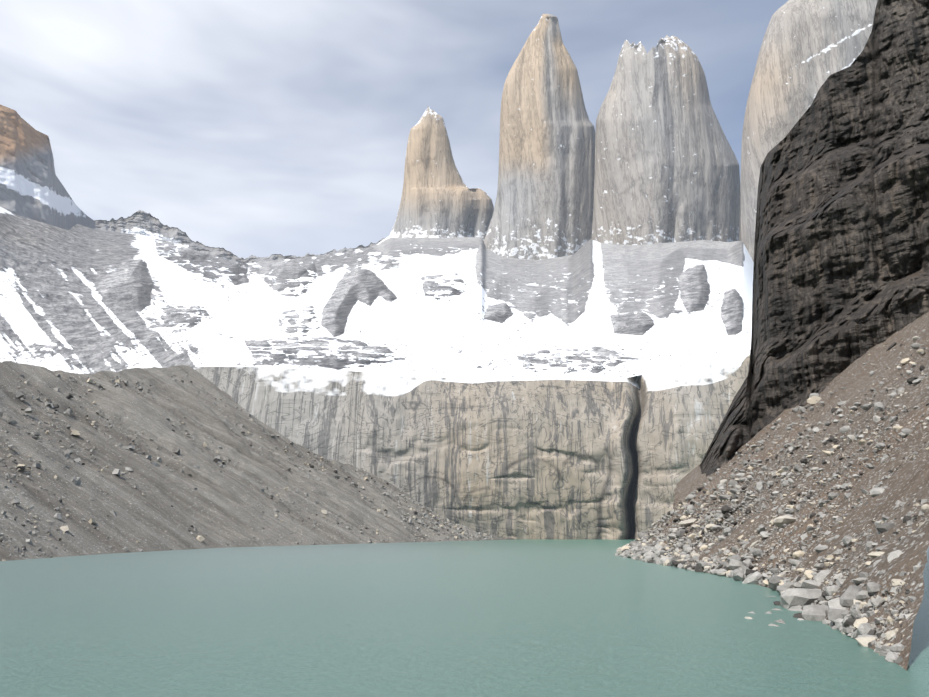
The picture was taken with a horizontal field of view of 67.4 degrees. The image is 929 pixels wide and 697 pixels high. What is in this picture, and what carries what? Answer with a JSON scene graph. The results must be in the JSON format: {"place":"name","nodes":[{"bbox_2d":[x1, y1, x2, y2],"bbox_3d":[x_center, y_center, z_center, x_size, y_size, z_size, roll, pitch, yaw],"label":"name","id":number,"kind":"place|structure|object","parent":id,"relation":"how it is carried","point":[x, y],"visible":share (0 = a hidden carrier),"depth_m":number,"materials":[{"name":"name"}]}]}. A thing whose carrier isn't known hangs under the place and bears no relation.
{"place":"outdoors","nodes":[
{"label":"outdoors","id":0,"kind":"place"},
{"bbox_2d":[0,105,386,262],"bbox_3d":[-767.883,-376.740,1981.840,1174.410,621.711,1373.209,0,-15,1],"label":"mountain ridge","id":1,"kind":"structure","parent":0,"point":[32,187],"depth_m":1438.20,"materials":[{"name":"stone"}]},
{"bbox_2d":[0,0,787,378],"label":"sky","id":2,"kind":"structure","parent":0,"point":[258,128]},
{"bbox_2d":[0,539,928,696],"bbox_3d":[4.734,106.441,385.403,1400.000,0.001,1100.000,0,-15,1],"label":"lake water","id":3,"kind":"structure","parent":0,"point":[542,618],"depth_m":31.16,"materials":[{"name":"teal liquid"}]},
{"bbox_2d":[0,361,514,560],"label":"moraine","id":4,"kind":"structure","parent":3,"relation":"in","point":[217,494],"depth_m":243.86,"materials":[{"name":"grey gravel"}]},
{"bbox_2d":[54,467,279,520],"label":"boulders","id":5,"kind":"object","parent":4,"relation":"on","point":[57,515],"depth_m":172.37,"materials":[{"name":"grey stone"}]},
{"bbox_2d":[0,373,492,560],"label":"scattered stones","id":6,"kind":"object","parent":4,"relation":"on","point":[67,453],"visible":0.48,"depth_m":236.79,"materials":[{"name":"grey stone"}]},
{"bbox_2d":[639,312,928,669],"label":"scree","id":7,"kind":"structure","parent":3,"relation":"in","point":[909,480],"depth_m":73.52,"materials":[{"name":"gravel"}]},
{"bbox_2d":[615,329,928,662],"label":"scree blocks","id":8,"kind":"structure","parent":7,"relation":"on","point":[791,596],"depth_m":74.76,"materials":[{"name":"stone"}]},
{"bbox_2d":[668,460,884,609],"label":"boulders","id":9,"kind":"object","parent":7,"relation":"on","point":[779,521],"depth_m":69.08,"materials":[{"name":"stone"}]},
{"bbox_2d":[636,316,928,663],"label":"scree stones","id":10,"kind":"object","parent":7,"relation":"on","point":[881,650],"visible":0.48,"depth_m":65.16,"materials":[{"name":"stone"}]},
{"bbox_2d":[744,533,831,625],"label":"shore boulders","id":11,"kind":"object","parent":7,"relation":"on","point":[819,577],"visible":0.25,"depth_m":42.90,"materials":[{"name":"stone"}]},
{"bbox_2d":[699,0,928,475],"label":"dark cliff","id":12,"kind":"structure","parent":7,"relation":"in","point":[841,267],"depth_m":156.38,"materials":[{"name":"black stone"}]},
{"bbox_2d":[193,350,749,539],"bbox_3d":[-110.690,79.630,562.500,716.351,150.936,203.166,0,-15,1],"label":"cliff","id":13,"kind":"structure","parent":0,"point":[561,459],"depth_m":483.36,"materials":[{"name":"stone"}]},
{"bbox_2d":[0,207,753,379],"bbox_3d":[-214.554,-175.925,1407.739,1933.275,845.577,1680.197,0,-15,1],"label":"snowfield","id":14,"kind":"structure","parent":13,"relation":"on","point":[79,299],"depth_m":891.42,"materials":[{"name":"white snow"}]},
{"bbox_2d":[377,107,493,244],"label":"rock tower","id":15,"kind":"structure","parent":14,"relation":"in","point":[440,198],"depth_m":2534.77,"materials":[{"name":"stone"}]},
{"bbox_2d":[484,14,594,259],"bbox_3d":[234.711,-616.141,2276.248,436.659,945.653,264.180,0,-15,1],"label":"rock tower","id":16,"kind":"structure","parent":14,"relation":"in","point":[543,207],"depth_m":2205.89,"materials":[{"name":"stone"}]},
{"bbox_2d":[591,35,739,244],"bbox_3d":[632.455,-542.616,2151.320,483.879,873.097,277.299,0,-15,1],"label":"rock tower","id":17,"kind":"structure","parent":14,"relation":"in","point":[666,167],"depth_m":2078.19,"materials":[{"name":"stone"}]},
{"bbox_2d":[739,0,877,261],"bbox_3d":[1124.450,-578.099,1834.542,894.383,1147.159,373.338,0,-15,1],"label":"rock tower","id":18,"kind":"structure","parent":14,"relation":"in","point":[808,48],"depth_m":1744.23,"materials":[{"name":"stone"}]}
]}

